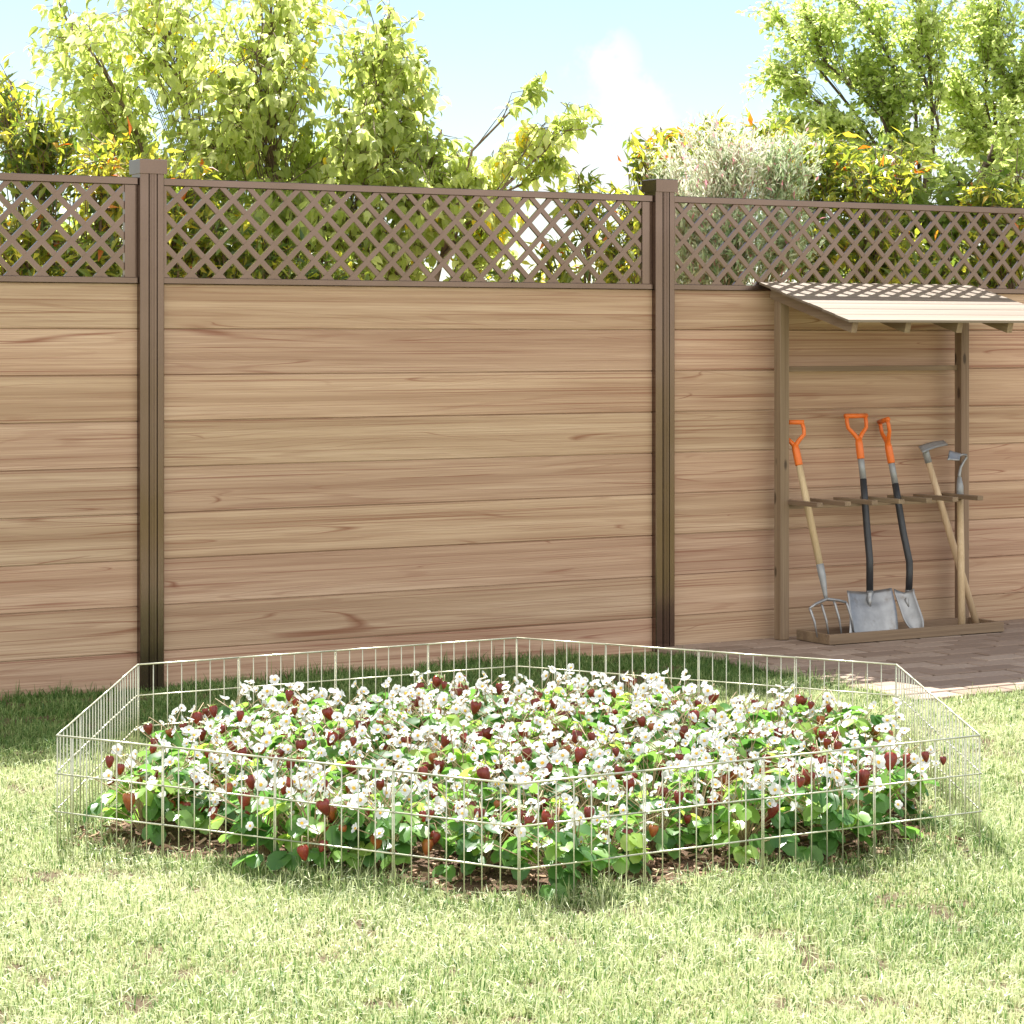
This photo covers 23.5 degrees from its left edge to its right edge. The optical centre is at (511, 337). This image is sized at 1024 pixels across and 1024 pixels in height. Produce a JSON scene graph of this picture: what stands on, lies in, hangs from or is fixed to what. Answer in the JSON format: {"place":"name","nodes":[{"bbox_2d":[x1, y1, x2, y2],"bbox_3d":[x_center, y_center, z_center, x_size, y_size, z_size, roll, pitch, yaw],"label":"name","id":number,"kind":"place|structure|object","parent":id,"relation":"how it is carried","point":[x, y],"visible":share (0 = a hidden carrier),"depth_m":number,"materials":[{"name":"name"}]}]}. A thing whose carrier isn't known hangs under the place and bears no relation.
{"place":"outdoors","nodes":[
{"label":"outdoors","id":0,"kind":"place"},
{"bbox_2d":[0,640,1023,1023],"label":"lawn","id":1,"kind":"structure","parent":0,"point":[140,1001],"depth_m":5.22,"materials":[{"name":"green plant"}]},
{"bbox_2d":[0,53,221,277],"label":"photinia shrub","id":2,"kind":"object","parent":1,"relation":"on","point":[37,148],"visible":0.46,"depth_m":10.28,"materials":[{"name":"green plant"}]},
{"bbox_2d":[20,0,520,281],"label":"broadleaf tree","id":3,"kind":"object","parent":1,"relation":"on","point":[373,133],"visible":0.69,"depth_m":11.03,"materials":[{"name":"green plant"}]},
{"bbox_2d":[168,162,372,279],"bbox_3d":[-1.071,0.272,10.464,0.969,2.049,0.646,0,0,0],"label":"photinia shrub","id":4,"kind":"object","parent":1,"relation":"on","point":[273,260],"visible":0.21,"depth_m":10.40,"materials":[{"name":"green plant"}]},
{"bbox_2d":[0,159,1023,700],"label":"garden fence","id":5,"kind":"object","parent":1,"relation":"on","point":[216,465],"visible":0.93,"depth_m":9.65,"materials":[{"name":"brown wood"}]},
{"bbox_2d":[65,735,965,904],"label":"soil","id":6,"kind":"structure","parent":1,"relation":"on","point":[510,881],"depth_m":6.04,"materials":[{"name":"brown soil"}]},
{"bbox_2d":[82,748,207,845],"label":"strawberry plant","id":7,"kind":"object","parent":6,"relation":"on","point":[186,815],"visible":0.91,"depth_m":6.25,"materials":[{"name":"green plant"}]},
{"bbox_2d":[118,732,221,788],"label":"strawberry plant","id":8,"kind":"object","parent":6,"relation":"on","point":[154,741],"visible":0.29,"depth_m":6.71,"materials":[{"name":"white plant"}]},
{"bbox_2d":[111,728,245,813],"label":"strawberry plant","id":9,"kind":"object","parent":6,"relation":"on","point":[153,759],"visible":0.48,"depth_m":6.41,"materials":[{"name":"green plant"}]},
{"bbox_2d":[134,702,238,767],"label":"strawberry plant","id":10,"kind":"object","parent":6,"relation":"on","point":[196,717],"visible":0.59,"depth_m":7.07,"materials":[{"name":"green plant"}]},
{"bbox_2d":[179,681,278,740],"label":"strawberry plant","id":11,"kind":"object","parent":6,"relation":"on","point":[224,710],"visible":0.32,"depth_m":7.34,"materials":[{"name":"white plant"}]},
{"bbox_2d":[179,755,293,841],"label":"strawberry plant","id":12,"kind":"object","parent":6,"relation":"on","point":[201,821],"visible":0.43,"depth_m":6.26,"materials":[{"name":"green plant"}]},
{"bbox_2d":[190,713,287,789],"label":"strawberry plant","id":13,"kind":"object","parent":6,"relation":"on","point":[266,740],"visible":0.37,"depth_m":6.65,"materials":[{"name":"white plant"}]},
{"bbox_2d":[204,741,315,816],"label":"strawberry plant","id":14,"kind":"object","parent":6,"relation":"on","point":[267,773],"visible":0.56,"depth_m":6.44,"materials":[{"name":"white plant"}]},
{"bbox_2d":[207,692,316,774],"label":"strawberry plant","id":15,"kind":"object","parent":6,"relation":"on","point":[241,722],"visible":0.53,"depth_m":7.05,"materials":[{"name":"white plant"}]},
{"bbox_2d":[199,767,327,861],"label":"strawberry plant","id":16,"kind":"object","parent":6,"relation":"on","point":[249,822],"visible":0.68,"depth_m":5.98,"materials":[{"name":"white plant"}]},
{"bbox_2d":[235,675,327,734],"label":"strawberry plant","id":17,"kind":"object","parent":6,"relation":"on","point":[267,691],"visible":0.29,"depth_m":7.52,"materials":[{"name":"white plant"}]},
{"bbox_2d":[232,767,373,870],"bbox_3d":[-0.485,1.166,5.907,0.326,0.240,0.322,0,0,31],"label":"strawberry plant","id":18,"kind":"object","parent":6,"relation":"on","point":[277,860],"visible":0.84,"depth_m":5.84,"materials":[{"name":"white plant"}]},
{"bbox_2d":[263,704,355,778],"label":"strawberry plant","id":19,"kind":"object","parent":6,"relation":"on","point":[285,721],"visible":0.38,"depth_m":6.94,"materials":[{"name":"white plant"}]},
{"bbox_2d":[256,748,362,822],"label":"strawberry plant","id":20,"kind":"object","parent":6,"relation":"on","point":[329,776],"visible":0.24,"depth_m":6.26,"materials":[{"name":"white plant"}]},
{"bbox_2d":[265,684,370,741],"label":"strawberry plant","id":21,"kind":"object","parent":6,"relation":"on","point":[306,698],"visible":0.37,"depth_m":7.33,"materials":[{"name":"white plant"}]},
{"bbox_2d":[267,721,384,795],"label":"strawberry plant","id":22,"kind":"object","parent":6,"relation":"on","point":[330,754],"visible":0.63,"depth_m":6.65,"materials":[{"name":"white plant"}]},
{"bbox_2d":[291,701,404,766],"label":"strawberry plant","id":23,"kind":"object","parent":6,"relation":"on","point":[328,711],"visible":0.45,"depth_m":7.06,"materials":[{"name":"white plant"}]},
{"bbox_2d":[314,737,403,804],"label":"strawberry plant","id":24,"kind":"object","parent":6,"relation":"on","point":[397,754],"visible":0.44,"depth_m":6.42,"materials":[{"name":"white plant"}]},
{"bbox_2d":[309,764,432,848],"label":"strawberry plant","id":25,"kind":"object","parent":6,"relation":"on","point":[403,791],"visible":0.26,"depth_m":6.06,"materials":[{"name":"white plant"}]},
{"bbox_2d":[329,713,427,779],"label":"strawberry plant","id":26,"kind":"object","parent":6,"relation":"on","point":[398,742],"visible":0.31,"depth_m":6.81,"materials":[{"name":"white plant"}]},
{"bbox_2d":[333,690,431,745],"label":"strawberry plant","id":27,"kind":"object","parent":6,"relation":"on","point":[372,711],"visible":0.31,"depth_m":7.27,"materials":[{"name":"white plant"}]},
{"bbox_2d":[319,768,455,871],"bbox_3d":[-0.288,1.155,5.906,0.323,0.253,0.312,0,0,-17],"label":"strawberry plant","id":28,"kind":"object","parent":6,"relation":"on","point":[384,831],"visible":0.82,"depth_m":5.83,"materials":[{"name":"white plant"}]},
{"bbox_2d":[350,677,430,718],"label":"strawberry plant","id":29,"kind":"object","parent":6,"relation":"on","point":[385,704],"visible":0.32,"depth_m":7.63,"materials":[{"name":"white plant"}]},
{"bbox_2d":[349,724,468,788],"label":"strawberry plant","id":30,"kind":"object","parent":6,"relation":"on","point":[414,757],"visible":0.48,"depth_m":6.66,"materials":[{"name":"white plant"}]},
{"bbox_2d":[361,756,469,824],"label":"strawberry plant","id":31,"kind":"object","parent":6,"relation":"on","point":[422,768],"visible":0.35,"depth_m":6.26,"materials":[{"name":"white plant"}]},
{"bbox_2d":[376,687,482,753],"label":"strawberry plant","id":32,"kind":"object","parent":6,"relation":"on","point":[450,719],"visible":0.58,"depth_m":7.10,"materials":[{"name":"white plant"}]},
{"bbox_2d":[392,669,480,713],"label":"strawberry plant","id":33,"kind":"object","parent":6,"relation":"on","point":[439,682],"visible":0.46,"depth_m":7.77,"materials":[{"name":"white plant"}]},
{"bbox_2d":[403,761,505,844],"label":"strawberry plant","id":34,"kind":"object","parent":6,"relation":"on","point":[475,800],"visible":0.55,"depth_m":6.06,"materials":[{"name":"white plant"}]},
{"bbox_2d":[422,677,514,720],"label":"strawberry plant","id":35,"kind":"object","parent":6,"relation":"on","point":[463,685],"visible":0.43,"depth_m":7.63,"materials":[{"name":"white plant"}]},
{"bbox_2d":[420,713,521,789],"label":"strawberry plant","id":36,"kind":"object","parent":6,"relation":"on","point":[488,743],"visible":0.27,"depth_m":6.85,"materials":[{"name":"white plant"}]},
{"bbox_2d":[417,720,530,798],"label":"strawberry plant","id":37,"kind":"object","parent":6,"relation":"on","point":[455,755],"visible":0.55,"depth_m":6.50,"materials":[{"name":"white plant"}]},
{"bbox_2d":[424,796,526,881],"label":"strawberry plant","id":38,"kind":"object","parent":6,"relation":"on","point":[472,842],"visible":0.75,"depth_m":5.81,"materials":[{"name":"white plant"}]},
{"bbox_2d":[450,740,557,822],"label":"strawberry plant","id":39,"kind":"object","parent":6,"relation":"on","point":[483,772],"visible":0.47,"depth_m":6.20,"materials":[{"name":"white plant"}]},
{"bbox_2d":[461,681,551,743],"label":"strawberry plant","id":40,"kind":"object","parent":6,"relation":"on","point":[496,709],"visible":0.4,"depth_m":7.48,"materials":[{"name":"white plant"}]},
{"bbox_2d":[446,722,572,791],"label":"strawberry plant","id":41,"kind":"object","parent":6,"relation":"on","point":[509,727],"visible":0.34,"depth_m":6.63,"materials":[{"name":"white plant"}]},
{"bbox_2d":[450,693,573,752],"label":"strawberry plant","id":42,"kind":"object","parent":6,"relation":"on","point":[489,721],"visible":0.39,"depth_m":7.01,"materials":[{"name":"white plant"}]},
{"bbox_2d":[487,719,573,770],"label":"strawberry plant","id":43,"kind":"object","parent":6,"relation":"on","point":[549,745],"visible":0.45,"depth_m":6.89,"materials":[{"name":"white plant"}]},
{"bbox_2d":[483,762,595,851],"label":"strawberry plant","id":44,"kind":"object","parent":6,"relation":"on","point":[532,790],"visible":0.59,"depth_m":6.05,"materials":[{"name":"white plant"}]},
{"bbox_2d":[504,668,580,721],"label":"strawberry plant","id":45,"kind":"object","parent":6,"relation":"on","point":[574,681],"visible":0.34,"depth_m":7.68,"materials":[{"name":"white plant"}]},
{"bbox_2d":[490,798,613,902],"bbox_3d":[0.090,1.177,5.707,0.282,0.217,0.309,0,0,-28],"label":"strawberry plant","id":46,"kind":"object","parent":6,"relation":"on","point":[547,835],"visible":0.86,"depth_m":5.66,"materials":[{"name":"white plant"}]},
{"bbox_2d":[503,691,605,744],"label":"strawberry plant","id":47,"kind":"object","parent":6,"relation":"on","point":[509,701],"visible":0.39,"depth_m":7.27,"materials":[{"name":"white plant"}]},
{"bbox_2d":[502,738,618,804],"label":"strawberry plant","id":48,"kind":"object","parent":6,"relation":"on","point":[579,752],"visible":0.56,"depth_m":6.40,"materials":[{"name":"white plant"}]},
{"bbox_2d":[531,679,611,740],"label":"strawberry plant","id":49,"kind":"object","parent":6,"relation":"on","point":[599,694],"visible":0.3,"depth_m":7.47,"materials":[{"name":"white plant"}]},
{"bbox_2d":[541,663,611,706],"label":"strawberry plant","id":50,"kind":"object","parent":6,"relation":"on","point":[582,681],"visible":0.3,"depth_m":7.96,"materials":[{"name":"white plant"}]},
{"bbox_2d":[533,755,642,830],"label":"strawberry plant","id":51,"kind":"object","parent":6,"relation":"on","point":[598,795],"visible":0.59,"depth_m":6.24,"materials":[{"name":"white plant"}]},
{"bbox_2d":[530,693,650,767],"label":"strawberry plant","id":52,"kind":"object","parent":6,"relation":"on","point":[564,723],"visible":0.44,"depth_m":7.11,"materials":[{"name":"white plant"}]},
{"bbox_2d":[548,723,652,800],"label":"strawberry plant","id":53,"kind":"object","parent":6,"relation":"on","point":[576,735],"visible":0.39,"depth_m":6.70,"materials":[{"name":"white plant"}]},
{"bbox_2d":[557,689,656,750],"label":"strawberry plant","id":54,"kind":"object","parent":6,"relation":"on","point":[588,709],"visible":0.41,"depth_m":7.30,"materials":[{"name":"white plant"}]},
{"bbox_2d":[546,790,668,875],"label":"strawberry plant","id":55,"kind":"object","parent":6,"relation":"on","point":[634,845],"visible":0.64,"depth_m":5.78,"materials":[{"name":"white plant"}]},
{"bbox_2d":[570,671,662,729],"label":"strawberry plant","id":56,"kind":"object","parent":6,"relation":"on","point":[609,699],"visible":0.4,"depth_m":7.64,"materials":[{"name":"white plant"}]},
{"bbox_2d":[571,715,673,774],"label":"strawberry plant","id":57,"kind":"object","parent":6,"relation":"on","point":[613,719],"visible":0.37,"depth_m":6.85,"materials":[{"name":"white plant"}]},
{"bbox_2d":[592,772,705,859],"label":"strawberry plant","id":58,"kind":"object","parent":6,"relation":"on","point":[671,829],"visible":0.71,"depth_m":6.02,"materials":[{"name":"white plant"}]},
{"bbox_2d":[603,732,697,814],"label":"strawberry plant","id":59,"kind":"object","parent":6,"relation":"on","point":[652,756],"visible":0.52,"depth_m":6.49,"materials":[{"name":"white plant"}]},
{"bbox_2d":[602,673,701,745],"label":"strawberry plant","id":60,"kind":"object","parent":6,"relation":"on","point":[630,705],"visible":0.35,"depth_m":7.47,"materials":[{"name":"white plant"}]},
{"bbox_2d":[634,667,701,724],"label":"strawberry plant","id":61,"kind":"object","parent":6,"relation":"on","point":[643,688],"visible":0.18,"depth_m":7.64,"materials":[{"name":"white plant"}]},
{"bbox_2d":[627,717,736,784],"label":"strawberry plant","id":62,"kind":"object","parent":6,"relation":"on","point":[679,752],"visible":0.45,"depth_m":6.70,"materials":[{"name":"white plant"}]},
{"bbox_2d":[637,701,728,764],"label":"strawberry plant","id":63,"kind":"object","parent":6,"relation":"on","point":[693,715],"visible":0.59,"depth_m":7.01,"materials":[{"name":"white plant"}]},
{"bbox_2d":[644,681,737,742],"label":"strawberry plant","id":64,"kind":"object","parent":6,"relation":"on","point":[711,692],"visible":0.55,"depth_m":7.26,"materials":[{"name":"white plant"}]},
{"bbox_2d":[650,748,751,834],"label":"strawberry plant","id":65,"kind":"object","parent":6,"relation":"on","point":[706,775],"visible":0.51,"depth_m":6.27,"materials":[{"name":"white plant"}]},
{"bbox_2d":[661,732,771,805],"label":"strawberry plant","id":66,"kind":"object","parent":6,"relation":"on","point":[720,753],"visible":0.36,"depth_m":6.43,"materials":[{"name":"white plant"}]},
{"bbox_2d":[697,719,789,790],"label":"strawberry plant","id":67,"kind":"object","parent":6,"relation":"on","point":[740,752],"visible":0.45,"depth_m":6.64,"materials":[{"name":"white plant"}]},
{"bbox_2d":[683,762,804,864],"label":"strawberry plant","id":68,"kind":"object","parent":6,"relation":"on","point":[737,825],"visible":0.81,"depth_m":6.02,"materials":[{"name":"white plant"}]},
{"bbox_2d":[702,694,808,768],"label":"strawberry plant","id":69,"kind":"object","parent":6,"relation":"on","point":[745,720],"visible":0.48,"depth_m":7.04,"materials":[{"name":"white plant"}]},
{"bbox_2d":[719,746,824,826],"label":"strawberry plant","id":70,"kind":"object","parent":6,"relation":"on","point":[787,763],"visible":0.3,"depth_m":6.26,"materials":[{"name":"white plant"}]},
{"bbox_2d":[723,723,827,774],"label":"strawberry plant","id":71,"kind":"object","parent":6,"relation":"on","point":[796,733],"visible":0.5,"depth_m":6.82,"materials":[{"name":"white plant"}]},
{"bbox_2d":[735,683,833,751],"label":"strawberry plant","id":72,"kind":"object","parent":6,"relation":"on","point":[771,714],"visible":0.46,"depth_m":7.28,"materials":[{"name":"white plant"}]},
{"bbox_2d":[750,687,852,758],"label":"strawberry plant","id":73,"kind":"object","parent":6,"relation":"on","point":[800,698],"visible":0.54,"depth_m":7.37,"materials":[{"name":"white plant"}]},
{"bbox_2d":[772,709,850,757],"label":"strawberry plant","id":74,"kind":"object","parent":6,"relation":"on","point":[807,735],"visible":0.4,"depth_m":7.06,"materials":[{"name":"white plant"}]},
{"bbox_2d":[759,735,870,802],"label":"strawberry plant","id":75,"kind":"object","parent":6,"relation":"on","point":[837,744],"visible":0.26,"depth_m":6.50,"materials":[{"name":"white plant"}]},
{"bbox_2d":[753,757,885,865],"bbox_3d":[0.760,1.164,6.108,0.316,0.244,0.346,0,0,-7],"label":"strawberry plant","id":76,"kind":"object","parent":6,"relation":"on","point":[849,818],"visible":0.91,"depth_m":6.04,"materials":[{"name":"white plant"}]},
{"bbox_2d":[789,724,900,801],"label":"strawberry plant","id":77,"kind":"object","parent":6,"relation":"on","point":[888,739],"visible":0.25,"depth_m":6.70,"materials":[{"name":"white plant"}]},
{"bbox_2d":[796,690,904,753],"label":"strawberry plant","id":78,"kind":"object","parent":6,"relation":"on","point":[877,719],"visible":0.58,"depth_m":7.27,"materials":[{"name":"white plant"}]},
{"bbox_2d":[807,741,928,841],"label":"strawberry plant","id":79,"kind":"object","parent":6,"relation":"on","point":[882,804],"visible":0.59,"depth_m":6.19,"materials":[{"name":"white plant"}]},
{"bbox_2d":[827,723,918,793],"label":"strawberry plant","id":80,"kind":"object","parent":6,"relation":"on","point":[883,727],"visible":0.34,"depth_m":6.79,"materials":[{"name":"white plant"}]},
{"bbox_2d":[830,744,946,823],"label":"strawberry plant","id":81,"kind":"object","parent":6,"relation":"on","point":[910,794],"visible":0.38,"depth_m":6.47,"materials":[{"name":"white plant"}]},
{"bbox_2d":[431,70,602,280],"bbox_3d":[-0.028,0.104,10.929,0.777,2.581,0.600,0,0,-28],"label":"young tree","id":82,"kind":"object","parent":1,"relation":"on","point":[533,143],"visible":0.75,"depth_m":10.89,"materials":[{"name":"green plant"}]},
{"bbox_2d":[54,637,981,911],"bbox_3d":[0.016,1.177,6.874,2.341,0.353,2.700,0,0,0],"label":"wire pen","id":83,"kind":"object","parent":1,"relation":"on","point":[964,753],"visible":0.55,"depth_m":6.11,"materials":[{"name":"silver metal"}]},
{"bbox_2d":[487,132,673,283],"bbox_3d":[0.511,0.169,11.018,0.866,2.257,1.329,0,0,41],"label":"photinia shrub","id":84,"kind":"object","parent":1,"relation":"on","point":[622,265],"visible":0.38,"depth_m":10.70,"materials":[{"name":"green plant"}]},
{"bbox_2d":[636,100,829,284],"bbox_3d":[1.014,0.094,11.352,0.928,2.403,0.754,0,0,0],"label":"willow shrub","id":85,"kind":"object","parent":1,"relation":"on","point":[730,172],"visible":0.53,"depth_m":11.30,"materials":[{"name":"green plant"}]},
{"bbox_2d":[631,103,941,283],"bbox_3d":[1.356,0.065,11.940,1.560,2.465,1.116,0,0,0],"label":"photinia shrub","id":86,"kind":"object","parent":1,"relation":"on","point":[876,184],"visible":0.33,"depth_m":11.68,"materials":[{"name":"green plant"}]},
{"bbox_2d":[735,0,988,223],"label":"hawthorn tree","id":87,"kind":"object","parent":1,"relation":"on","point":[894,94],"visible":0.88,"depth_m":13.04,"materials":[{"name":"green plant"}]},
{"bbox_2d":[803,201,1023,287],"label":"background bush","id":88,"kind":"object","parent":1,"relation":"on","point":[943,221],"visible":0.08,"depth_m":12.34,"materials":[{"name":"green plant"}]},
{"bbox_2d":[831,132,1023,284],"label":"background bush","id":89,"kind":"object","parent":1,"relation":"on","point":[949,174],"visible":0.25,"depth_m":12.39,"materials":[{"name":"green plant"}]},
{"bbox_2d":[902,169,1023,288],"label":"photinia shrub","id":90,"kind":"object","parent":1,"relation":"on","point":[986,194],"visible":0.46,"depth_m":11.98,"materials":[{"name":"green plant"}]},
{"bbox_2d":[916,0,1023,178],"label":"hawthorn tree","id":91,"kind":"object","parent":1,"relation":"on","point":[962,100],"visible":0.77,"depth_m":13.27,"materials":[{"name":"green plant"}]},
{"bbox_2d":[966,79,1023,247],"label":"hawthorn tree","id":92,"kind":"object","parent":1,"relation":"on","point":[1010,128],"visible":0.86,"depth_m":12.76,"materials":[{"name":"green plant"}]},
{"bbox_2d":[0,0,1023,284],"label":"sky","id":93,"kind":"structure","parent":0,"point":[646,64],"materials":[{"name":"blue"}]},
{"bbox_2d":[653,619,1023,703],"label":"path","id":94,"kind":"structure","parent":0,"point":[939,665],"depth_m":9.73,"materials":[{"name":"brick"}]},
{"bbox_2d":[759,282,1023,644],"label":"tool shelter","id":95,"kind":"object","parent":94,"relation":"on","point":[956,309],"visible":0.97,"depth_m":10.35,"materials":[{"name":"brown wood"}]},
{"bbox_2d":[789,420,853,636],"bbox_3d":[1.272,0.802,10.331,0.230,0.910,0.299,0,0,-30],"label":"digging fork","id":96,"kind":"object","parent":95,"relation":"in","point":[797,457],"visible":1,"depth_m":10.30,"materials":[{"name":"orange wood"}]},
{"bbox_2d":[843,413,897,632],"bbox_3d":[1.472,0.793,10.439,0.300,0.932,0.254,0,0,-30],"label":"square shovel","id":97,"kind":"object","parent":95,"relation":"on","point":[871,609],"visible":1,"depth_m":10.43,"materials":[{"name":"orange plastic"}]},
{"bbox_2d":[877,417,923,627],"bbox_3d":[1.659,0.800,10.568,0.098,0.916,0.314,0,0,-30],"label":"pointed spade","id":98,"kind":"object","parent":95,"relation":"in","point":[909,607],"visible":1,"depth_m":10.55,"materials":[{"name":"orange plastic"}]},
{"bbox_2d":[919,440,979,622],"bbox_3d":[1.897,0.858,10.737,0.234,0.806,0.206,0,0,-43],"label":"draw hoe","id":99,"kind":"object","parent":95,"relation":"on","point":[925,448],"visible":0.92,"depth_m":10.74,"materials":[{"name":"brown wood"}]},
{"bbox_2d":[947,450,967,624],"bbox_3d":[1.937,0.877,10.694,0.081,0.773,0.232,0,0,13],"label":"swan neck hoe","id":100,"kind":"object","parent":95,"relation":"on","point":[954,456],"visible":1,"depth_m":10.68,"materials":[{"name":"brown wood"}]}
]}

